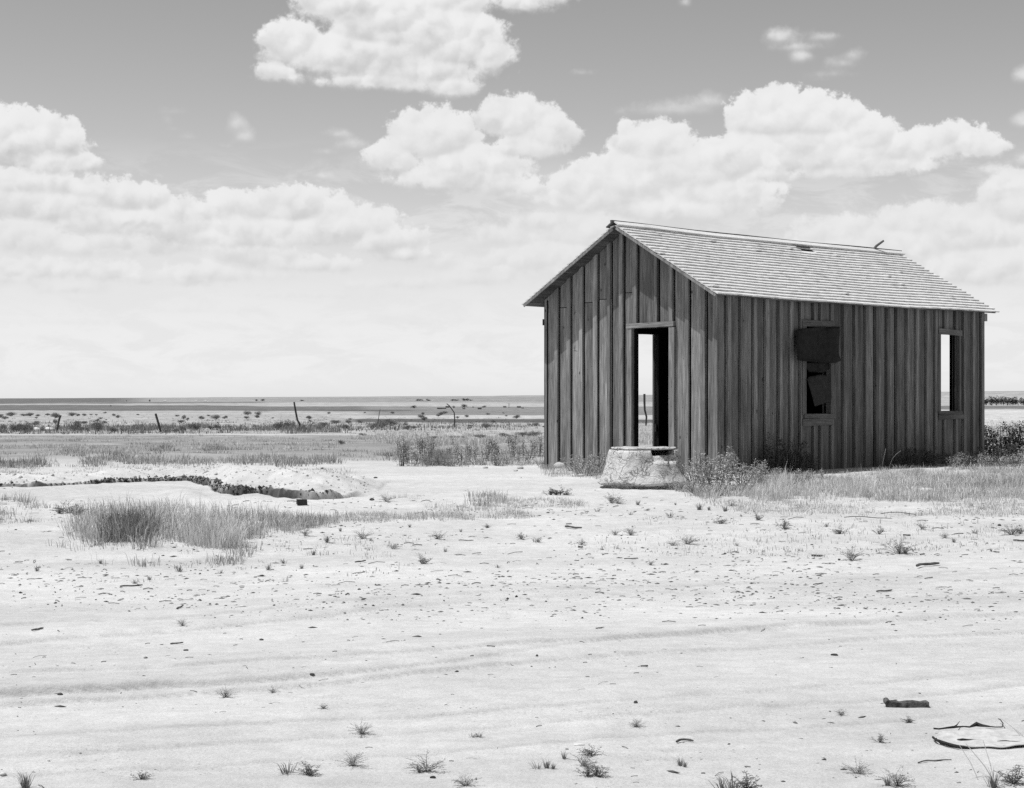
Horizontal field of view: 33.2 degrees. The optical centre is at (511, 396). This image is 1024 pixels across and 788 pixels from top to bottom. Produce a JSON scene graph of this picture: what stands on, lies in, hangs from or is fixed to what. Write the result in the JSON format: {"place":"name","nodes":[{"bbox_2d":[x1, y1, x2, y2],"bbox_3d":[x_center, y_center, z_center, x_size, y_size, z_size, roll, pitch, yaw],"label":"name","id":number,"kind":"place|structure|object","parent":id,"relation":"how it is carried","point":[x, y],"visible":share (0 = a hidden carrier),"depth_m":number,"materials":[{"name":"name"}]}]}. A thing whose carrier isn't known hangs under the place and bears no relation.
{"place":"outdoors","nodes":[
{"label":"outdoors","id":0,"kind":"place"},
{"bbox_2d":[45,485,341,569],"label":"tall grass","id":1,"kind":"structure","parent":0,"point":[216,529],"depth_m":15.13,"materials":[{"name":"plant"}]},
{"bbox_2d":[0,391,1023,787],"bbox_3d":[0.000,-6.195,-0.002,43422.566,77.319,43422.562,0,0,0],"label":"ground","id":2,"kind":"structure","parent":0,"point":[406,695],"depth_m":9.38,"materials":[{"name":"sand"}]},
{"bbox_2d":[16,421,32,431],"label":"sage bush","id":3,"kind":"object","parent":2,"relation":"on","point":[26,426],"visible":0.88,"depth_m":86.29,"materials":[{"name":"grey plant"}]},
{"bbox_2d":[12,769,37,787],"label":"weed","id":4,"kind":"object","parent":2,"relation":"on","point":[25,783],"visible":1,"depth_m":5.73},
{"bbox_2d":[53,499,81,512],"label":"weed","id":5,"kind":"object","parent":2,"relation":"on","point":[66,511],"visible":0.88,"depth_m":17.54,"materials":[{"name":"grey plant"}]},
{"bbox_2d":[65,420,81,431],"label":"sage bush","id":6,"kind":"object","parent":2,"relation":"on","point":[76,425],"visible":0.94,"depth_m":88.76,"materials":[{"name":"grey plant"}]},
{"bbox_2d":[90,421,105,431],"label":"sage bush","id":7,"kind":"object","parent":2,"relation":"on","point":[98,425],"visible":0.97,"depth_m":92.85,"materials":[{"name":"grey plant"}]},
{"bbox_2d":[130,770,154,778],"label":"weed","id":8,"kind":"object","parent":2,"relation":"on","point":[143,776],"visible":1,"depth_m":5.84,"materials":[{"name":"grey plant"}]},
{"bbox_2d":[0,463,368,495],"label":"gully clods","id":9,"kind":"object","parent":2,"relation":"on","point":[173,478],"visible":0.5,"depth_m":22.89,"materials":[{"name":"soil"}]},
{"bbox_2d":[271,760,302,773],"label":"weed","id":10,"kind":"object","parent":2,"relation":"on","point":[287,771],"visible":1,"depth_m":5.95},
{"bbox_2d":[279,420,295,427],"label":"sage bush","id":11,"kind":"object","parent":2,"relation":"on","point":[287,423],"visible":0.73,"depth_m":101.55,"materials":[{"name":"grey plant"}]},
{"bbox_2d":[296,499,306,505],"bbox_3d":[-2.216,1.122,18.107,0.110,0.077,0.130,0,0,-14],"label":"brick","id":12,"kind":"object","parent":2,"relation":"on","point":[300,502],"visible":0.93,"depth_m":18.05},
{"bbox_2d":[293,761,319,774],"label":"weed","id":13,"kind":"object","parent":2,"relation":"on","point":[308,769],"visible":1,"depth_m":5.93,"materials":[{"name":"grey plant"}]},
{"bbox_2d":[335,751,371,765],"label":"weed","id":14,"kind":"object","parent":2,"relation":"on","point":[351,762],"visible":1,"depth_m":6.05,"materials":[{"name":"grey plant"}]},
{"bbox_2d":[347,718,372,733],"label":"weed","id":15,"kind":"object","parent":2,"relation":"on","point":[361,729],"visible":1,"depth_m":6.60,"materials":[{"name":"grey plant"}]},
{"bbox_2d":[375,420,392,427],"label":"sage bush","id":16,"kind":"object","parent":2,"relation":"on","point":[382,423],"visible":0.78,"depth_m":121.17,"materials":[{"name":"grey plant"}]},
{"bbox_2d":[391,437,414,465],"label":"weed bush","id":17,"kind":"object","parent":2,"relation":"on","point":[400,452],"visible":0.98,"depth_m":28.42,"materials":[{"name":"grey plant"}]},
{"bbox_2d":[395,435,414,461],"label":"weed bush","id":18,"kind":"object","parent":2,"relation":"on","point":[407,449],"visible":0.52,"depth_m":29.32,"materials":[{"name":"grey plant"}]},
{"bbox_2d":[399,437,421,462],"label":"weed bush","id":19,"kind":"object","parent":2,"relation":"on","point":[418,447],"visible":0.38,"depth_m":30.14,"materials":[{"name":"grey plant"}]},
{"bbox_2d":[412,434,430,461],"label":"weed bush","id":20,"kind":"object","parent":2,"relation":"on","point":[422,448],"visible":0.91,"depth_m":30.54,"materials":[{"name":"grey plant"}]},
{"bbox_2d":[406,750,444,771],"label":"weed","id":21,"kind":"object","parent":2,"relation":"on","point":[431,766],"visible":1,"depth_m":5.98,"materials":[{"name":"grey plant"}]},
{"bbox_2d":[421,432,437,456],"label":"weed bush","id":22,"kind":"object","parent":2,"relation":"on","point":[431,446],"visible":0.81,"depth_m":31.43,"materials":[{"name":"grey plant"}]},
{"bbox_2d":[448,438,462,458],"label":"weed bush","id":23,"kind":"object","parent":2,"relation":"on","point":[457,448],"visible":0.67,"depth_m":30.53,"materials":[{"name":"grey plant"}]},
{"bbox_2d":[454,443,471,463],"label":"weed bush","id":24,"kind":"object","parent":2,"relation":"on","point":[461,452],"visible":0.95,"depth_m":29.01,"materials":[{"name":"grey plant"}]},
{"bbox_2d":[451,773,479,785],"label":"weed","id":25,"kind":"object","parent":2,"relation":"on","point":[462,782],"visible":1,"depth_m":5.71,"materials":[{"name":"grey plant"}]},
{"bbox_2d":[462,443,475,461],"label":"weed bush","id":26,"kind":"object","parent":2,"relation":"on","point":[467,455],"visible":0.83,"depth_m":31.00,"materials":[{"name":"grey plant"}]},
{"bbox_2d":[465,454,489,464],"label":"weed bush","id":27,"kind":"object","parent":2,"relation":"on","point":[477,459],"visible":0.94,"depth_m":28.96,"materials":[{"name":"grey plant"}]},
{"bbox_2d":[476,436,496,460],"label":"weed bush","id":28,"kind":"object","parent":2,"relation":"on","point":[486,447],"visible":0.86,"depth_m":31.46,"materials":[{"name":"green plant"}]},
{"bbox_2d":[486,449,504,465],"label":"weed bush","id":29,"kind":"object","parent":2,"relation":"on","point":[494,462],"visible":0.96,"depth_m":28.83,"materials":[{"name":"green plant"}]},
{"bbox_2d":[493,441,510,459],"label":"weed bush","id":30,"kind":"object","parent":2,"relation":"on","point":[497,446],"visible":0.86,"depth_m":31.92,"materials":[{"name":"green plant"}]},
{"bbox_2d":[496,451,517,464],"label":"weed bush","id":31,"kind":"object","parent":2,"relation":"on","point":[506,457],"visible":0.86,"depth_m":29.39,"materials":[{"name":"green plant"}]},
{"bbox_2d":[0,412,1023,468],"bbox_3d":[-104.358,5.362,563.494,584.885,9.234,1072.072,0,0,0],"label":"prairie grass","id":32,"kind":"structure","parent":2,"relation":"on","point":[270,460],"depth_m":48.97,"materials":[{"name":"plant"}]},
{"bbox_2d":[0,497,1023,787],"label":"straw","id":33,"kind":"object","parent":2,"relation":"on","point":[554,573],"visible":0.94,"depth_m":11.90,"materials":[{"name":"plant"}]},
{"bbox_2d":[0,446,1023,581],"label":"ground cover","id":34,"kind":"object","parent":2,"relation":"on","point":[785,487],"visible":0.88,"depth_m":19.86,"materials":[{"name":"grey plant"}]},
{"bbox_2d":[0,470,1023,781],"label":"pebbles","id":35,"kind":"object","parent":2,"relation":"on","point":[556,586],"visible":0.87,"depth_m":11.59,"materials":[{"name":"stone"}]},
{"bbox_2d":[504,432,522,456],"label":"weed bush","id":36,"kind":"object","parent":2,"relation":"on","point":[512,444],"visible":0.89,"depth_m":32.92,"materials":[{"name":"grey plant"}]},
{"bbox_2d":[511,442,523,460],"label":"weed bush","id":37,"kind":"object","parent":2,"relation":"on","point":[518,452],"visible":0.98,"depth_m":30.55,"materials":[{"name":"grey plant"}]},
{"bbox_2d":[532,432,543,454],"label":"weed bush","id":38,"kind":"object","parent":2,"relation":"on","point":[540,444],"visible":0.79,"depth_m":33.43,"materials":[{"name":"grey plant"}]},
{"bbox_2d":[545,485,572,494],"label":"weed","id":39,"kind":"object","parent":2,"relation":"on","point":[557,492],"visible":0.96,"depth_m":20.33,"materials":[{"name":"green plant"}]},
{"bbox_2d":[559,454,586,470],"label":"weed bush","id":40,"kind":"object","parent":2,"relation":"on","point":[579,457],"visible":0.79,"depth_m":26.40,"materials":[{"name":"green plant"}]},
{"bbox_2d":[567,454,598,473],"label":"weed bush","id":41,"kind":"object","parent":2,"relation":"on","point":[590,458],"visible":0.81,"depth_m":25.85,"materials":[{"name":"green plant"}]},
{"bbox_2d":[570,752,598,765],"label":"weed","id":42,"kind":"object","parent":2,"relation":"on","point":[584,762],"visible":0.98,"depth_m":6.06,"materials":[{"name":"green plant"}]},
{"bbox_2d":[575,764,596,775],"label":"weed","id":43,"kind":"object","parent":2,"relation":"on","point":[586,772],"visible":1,"depth_m":5.88,"materials":[{"name":"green plant"}]},
{"bbox_2d":[570,462,602,475],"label":"weed bush","id":44,"kind":"object","parent":2,"relation":"on","point":[588,470],"visible":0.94,"depth_m":24.89,"materials":[{"name":"grey plant"}]},
{"bbox_2d":[576,745,603,755],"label":"weed","id":45,"kind":"object","parent":2,"relation":"on","point":[590,752],"visible":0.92,"depth_m":6.24,"materials":[{"name":"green plant"}]},
{"bbox_2d":[583,450,606,470],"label":"weed bush","id":46,"kind":"object","parent":2,"relation":"on","point":[601,457],"visible":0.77,"depth_m":26.12,"materials":[{"name":"grey plant"}]},
{"bbox_2d":[584,762,609,776],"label":"weed","id":47,"kind":"object","parent":2,"relation":"on","point":[599,772],"visible":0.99,"depth_m":5.88,"materials":[{"name":"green plant"}]},
{"bbox_2d":[597,446,687,489],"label":"well curb","id":48,"kind":"structure","parent":2,"relation":"on","point":[647,467],"depth_m":21.76,"materials":[{"name":"concrete"}]},
{"bbox_2d":[643,394,646,425],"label":"fence post","id":49,"kind":"object","parent":2,"relation":"on","point":[644,399],"visible":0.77,"depth_m":144.47,"materials":[{"name":"grey wood"}]},
{"bbox_2d":[675,478,708,491],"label":"weed bush","id":50,"kind":"object","parent":2,"relation":"on","point":[693,483],"visible":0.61,"depth_m":21.08,"materials":[{"name":"grey plant"}]},
{"bbox_2d":[683,460,701,479],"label":"weed bush","id":51,"kind":"object","parent":2,"relation":"on","point":[690,469],"visible":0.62,"depth_m":23.56,"materials":[{"name":"grey plant"}]},
{"bbox_2d":[683,467,706,485],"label":"weed bush","id":52,"kind":"object","parent":2,"relation":"on","point":[692,476],"visible":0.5,"depth_m":22.05,"materials":[{"name":"grey plant"}]},
{"bbox_2d":[683,450,713,476],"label":"weed bush","id":53,"kind":"object","parent":2,"relation":"on","point":[700,456],"visible":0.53,"depth_m":23.90,"materials":[{"name":"grey plant"}]},
{"bbox_2d":[685,483,715,494],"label":"weed bush","id":54,"kind":"object","parent":2,"relation":"on","point":[691,490],"visible":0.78,"depth_m":20.40,"materials":[{"name":"grey plant"}]},
{"bbox_2d":[691,459,723,487],"bbox_3d":[2.429,0.992,21.707,0.509,0.443,0.628,0,0,-36],"label":"weed bush","id":55,"kind":"object","parent":2,"relation":"on","point":[709,473],"visible":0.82,"depth_m":21.69,"materials":[{"name":"grey plant"}]},
{"bbox_2d":[686,452,731,480],"bbox_3d":[2.746,0.974,23.764,0.773,0.426,0.624,0,0,-36],"label":"weed bush","id":56,"kind":"object","parent":2,"relation":"on","point":[726,454],"visible":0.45,"depth_m":23.75,"materials":[{"name":"grey plant"}]},
{"bbox_2d":[692,462,741,488],"bbox_3d":[2.576,1.006,21.551,0.563,0.384,0.698,0,0,40],"label":"weed bush","id":57,"kind":"object","parent":2,"relation":"on","point":[708,480],"visible":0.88,"depth_m":21.53,"materials":[{"name":"grey plant"}]},
{"bbox_2d":[704,454,733,479],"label":"weed bush","id":58,"kind":"object","parent":2,"relation":"on","point":[719,463],"visible":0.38,"depth_m":24.01,"materials":[{"name":"grey plant"}]},
{"bbox_2d":[709,777,740,787],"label":"weed","id":59,"kind":"object","parent":2,"relation":"on","point":[721,785],"visible":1,"depth_m":5.70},
{"bbox_2d":[700,453,751,484],"bbox_3d":[2.796,0.972,22.678,0.536,0.466,0.629,0,0,-39],"label":"weed bush","id":60,"kind":"object","parent":2,"relation":"on","point":[723,466],"visible":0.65,"depth_m":22.62,"materials":[{"name":"grey plant"}]},
{"bbox_2d":[713,482,742,492],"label":"weed bush","id":61,"kind":"object","parent":2,"relation":"on","point":[721,488],"visible":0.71,"depth_m":20.73,"materials":[{"name":"grey plant"}]},
{"bbox_2d":[719,446,741,477],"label":"weed bush","id":62,"kind":"object","parent":2,"relation":"on","point":[733,458],"visible":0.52,"depth_m":24.07,"materials":[{"name":"grey plant"}]},
{"bbox_2d":[709,773,753,787],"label":"weed","id":63,"kind":"object","parent":2,"relation":"on","point":[730,782],"visible":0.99,"depth_m":5.71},
{"bbox_2d":[718,464,755,486],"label":"weed bush","id":64,"kind":"object","parent":2,"relation":"on","point":[743,478],"visible":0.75,"depth_m":22.10,"materials":[{"name":"grey plant"}]},
{"bbox_2d":[730,771,760,787],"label":"weed","id":65,"kind":"object","parent":2,"relation":"on","point":[744,782],"visible":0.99,"depth_m":5.71,"materials":[{"name":"grey plant"}]},
{"bbox_2d":[729,463,770,484],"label":"weed bush","id":66,"kind":"object","parent":2,"relation":"on","point":[747,472],"visible":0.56,"depth_m":22.51,"materials":[{"name":"grey plant"}]},
{"bbox_2d":[742,471,772,486],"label":"weed bush","id":67,"kind":"object","parent":2,"relation":"on","point":[757,478],"visible":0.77,"depth_m":21.34,"materials":[{"name":"grey plant"}]},
{"bbox_2d":[522,220,999,473],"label":"wooden shack","id":68,"kind":"structure","parent":2,"relation":"on","point":[720,318],"depth_m":27.38,"materials":[{"name":"wood"}]},
{"bbox_2d":[796,327,840,362],"bbox_3d":[4.812,-0.819,26.955,1.302,0.593,0.172,0,0,-44],"label":"tar paper","id":69,"kind":"object","parent":68,"relation":"attached to","point":[818,344],"visible":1,"depth_m":27.01,"materials":[{"name":"paper"}]},
{"bbox_2d":[807,363,829,372],"bbox_3d":[4.810,-0.453,27.100,0.694,0.174,0.030,0,0,-44],"label":"tar paper","id":70,"kind":"object","parent":68,"relation":"attached to","point":[818,367],"visible":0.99,"depth_m":27.11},
{"bbox_2d":[802,320,834,425],"bbox_3d":[4.782,-0.368,27.155,0.853,1.659,0.185,0,0,-44],"label":"window","id":71,"kind":"structure","parent":68,"relation":"in","point":[822,419],"depth_m":27.08,"materials":[{"name":"wood"}]},
{"bbox_2d":[807,375,831,405],"bbox_3d":[4.859,-0.096,27.074,0.053,0.500,0.670,0,0,45],"label":"tar paper","id":72,"kind":"object","parent":68,"relation":"hanging from","point":[819,387],"visible":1,"depth_m":27.05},
{"bbox_2d":[938,328,963,419],"bbox_3d":[7.560,-0.386,29.796,0.820,1.568,0.180,0,0,-44],"label":"window","id":73,"kind":"structure","parent":68,"relation":"in","point":[942,415],"depth_m":29.90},
{"bbox_2d":[750,463,780,480],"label":"weed bush","id":74,"kind":"object","parent":2,"relation":"on","point":[765,472],"visible":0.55,"depth_m":22.87,"materials":[{"name":"grey plant"}]},
{"bbox_2d":[758,432,794,473],"bbox_3d":[3.938,0.858,25.850,0.604,0.662,0.586,0,0,33],"label":"weed bush","id":75,"kind":"object","parent":2,"relation":"on","point":[774,456],"visible":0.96,"depth_m":25.79,"materials":[{"name":"grey plant"}]},
{"bbox_2d":[771,449,797,473],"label":"weed bush","id":76,"kind":"object","parent":2,"relation":"on","point":[782,462],"visible":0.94,"depth_m":25.85,"materials":[{"name":"grey plant"}]},
{"bbox_2d":[777,436,813,473],"bbox_3d":[4.293,0.905,26.148,0.613,0.597,0.633,0,0,-11],"label":"weed bush","id":77,"kind":"object","parent":2,"relation":"on","point":[797,445],"visible":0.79,"depth_m":26.15,"materials":[{"name":"grey plant"}]},
{"bbox_2d":[785,452,805,473],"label":"weed bush","id":78,"kind":"object","parent":2,"relation":"on","point":[795,460],"visible":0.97,"depth_m":25.86,"materials":[{"name":"grey plant"}]},
{"bbox_2d":[786,440,815,473],"bbox_3d":[4.383,0.931,26.245,0.469,0.530,0.484,0,0,-28],"label":"weed bush","id":79,"kind":"object","parent":2,"relation":"on","point":[800,459],"visible":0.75,"depth_m":26.22,"materials":[{"name":"grey plant"}]},
{"bbox_2d":[804,453,819,472],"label":"weed bush","id":80,"kind":"object","parent":2,"relation":"on","point":[808,468],"visible":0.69,"depth_m":26.38,"materials":[{"name":"grey plant"}]},
{"bbox_2d":[840,543,863,559],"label":"weed","id":81,"kind":"object","parent":2,"relation":"on","point":[852,555],"visible":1,"depth_m":13.37,"materials":[{"name":"grey plant"}]},
{"bbox_2d":[841,756,873,773],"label":"weed","id":82,"kind":"object","parent":2,"relation":"on","point":[859,771],"visible":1,"depth_m":5.93,"materials":[{"name":"grey plant"}]},
{"bbox_2d":[873,765,915,785],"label":"weed","id":83,"kind":"object","parent":2,"relation":"on","point":[898,780],"visible":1,"depth_m":5.71,"materials":[{"name":"grey plant"}]},
{"bbox_2d":[886,450,906,466],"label":"weed bush","id":84,"kind":"object","parent":2,"relation":"on","point":[901,461],"visible":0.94,"depth_m":28.07,"materials":[{"name":"grey plant"}]},
{"bbox_2d":[880,535,919,553],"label":"weed","id":85,"kind":"object","parent":2,"relation":"on","point":[899,547],"visible":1,"depth_m":13.81,"materials":[{"name":"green plant"}]},
{"bbox_2d":[883,697,928,707],"bbox_3d":[1.639,1.276,7.158,0.184,0.037,0.060,0,0,-2],"label":"log","id":86,"kind":"object","parent":2,"relation":"on","point":[905,703],"visible":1,"depth_m":7.13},
{"bbox_2d":[897,449,916,466],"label":"weed bush","id":87,"kind":"object","parent":2,"relation":"on","point":[908,458],"visible":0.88,"depth_m":28.28,"materials":[{"name":"grey plant"}]},
{"bbox_2d":[904,447,930,466],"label":"weed bush","id":88,"kind":"object","parent":2,"relation":"on","point":[917,459],"visible":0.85,"depth_m":28.53,"materials":[{"name":"grey plant"}]},
{"bbox_2d":[918,449,940,465],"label":"weed bush","id":89,"kind":"object","parent":2,"relation":"on","point":[932,457],"visible":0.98,"depth_m":28.63,"materials":[{"name":"grey plant"}]},
{"bbox_2d":[923,447,945,465],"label":"weed bush","id":90,"kind":"object","parent":2,"relation":"on","point":[936,454],"visible":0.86,"depth_m":28.88,"materials":[{"name":"grey plant"}]},
{"bbox_2d":[938,452,955,465],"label":"weed bush","id":91,"kind":"object","parent":2,"relation":"on","point":[946,456],"visible":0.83,"depth_m":28.96,"materials":[{"name":"grey plant"}]},
{"bbox_2d":[945,454,961,467],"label":"weed bush","id":92,"kind":"object","parent":2,"relation":"on","point":[954,463],"visible":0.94,"depth_m":27.91,"materials":[{"name":"grey plant"}]},
{"bbox_2d":[950,452,973,466],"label":"weed bush","id":93,"kind":"object","parent":2,"relation":"on","point":[963,464],"visible":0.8,"depth_m":28.30,"materials":[{"name":"grey plant"}]},
{"bbox_2d":[964,451,983,466],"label":"weed bush","id":94,"kind":"object","parent":2,"relation":"on","point":[969,459],"visible":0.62,"depth_m":28.95,"materials":[{"name":"grey plant"}]},
{"bbox_2d":[932,718,1023,747],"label":"torn sheet","id":95,"kind":"object","parent":2,"relation":"on","point":[989,737],"visible":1,"depth_m":6.54,"materials":[{"name":"white"}]},
{"bbox_2d":[974,453,994,465],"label":"weed bush","id":96,"kind":"object","parent":2,"relation":"on","point":[985,458],"visible":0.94,"depth_m":27.92,"materials":[{"name":"grey plant"}]},
{"bbox_2d":[976,437,1005,466],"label":"weed bush","id":97,"kind":"object","parent":2,"relation":"on","point":[998,452],"visible":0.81,"depth_m":29.00,"materials":[{"name":"grey plant"}]},
{"bbox_2d":[982,768,1001,787],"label":"weed","id":98,"kind":"object","parent":2,"relation":"on","point":[992,784],"visible":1,"depth_m":5.71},
{"bbox_2d":[985,425,1007,460],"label":"weed bush","id":99,"kind":"object","parent":2,"relation":"on","point":[993,444],"visible":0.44,"depth_m":30.91,"materials":[{"name":"grey plant"}]},
{"bbox_2d":[985,426,1017,461],"bbox_3d":[8.739,0.861,30.963,0.819,0.709,0.707,0,0,-32],"label":"weed bush","id":100,"kind":"object","parent":2,"relation":"on","point":[991,436],"visible":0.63,"depth_m":30.93,"materials":[{"name":"grey plant"}]},
{"bbox_2d":[994,443,1020,466],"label":"weed bush","id":101,"kind":"object","parent":2,"relation":"on","point":[1010,448],"visible":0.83,"depth_m":28.62,"materials":[{"name":"grey plant"}]},
{"bbox_2d":[994,428,1020,459],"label":"weed bush","id":102,"kind":"object","parent":2,"relation":"on","point":[1010,445],"visible":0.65,"depth_m":30.99,"materials":[{"name":"grey plant"}]},
{"bbox_2d":[995,765,1023,783],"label":"weed","id":103,"kind":"object","parent":2,"relation":"on","point":[1016,779],"visible":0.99,"depth_m":5.77,"materials":[{"name":"grey plant"}]},
{"bbox_2d":[996,420,1023,461],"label":"weed bush","id":104,"kind":"object","parent":2,"relation":"on","point":[1019,436],"visible":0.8,"depth_m":31.05,"materials":[{"name":"grey plant"}]},
{"bbox_2d":[998,524,1023,534],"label":"weed","id":105,"kind":"object","parent":2,"relation":"on","point":[1008,531],"visible":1,"depth_m":15.30,"materials":[{"name":"grey plant"}]},
{"bbox_2d":[1001,451,1023,467],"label":"weed bush","id":106,"kind":"object","parent":2,"relation":"on","point":[1010,459],"visible":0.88,"depth_m":27.29,"materials":[{"name":"grey plant"}]},
{"bbox_2d":[0,0,1023,397],"label":"sky","id":107,"kind":"structure","parent":0,"point":[199,198],"materials":[{"name":"white"}]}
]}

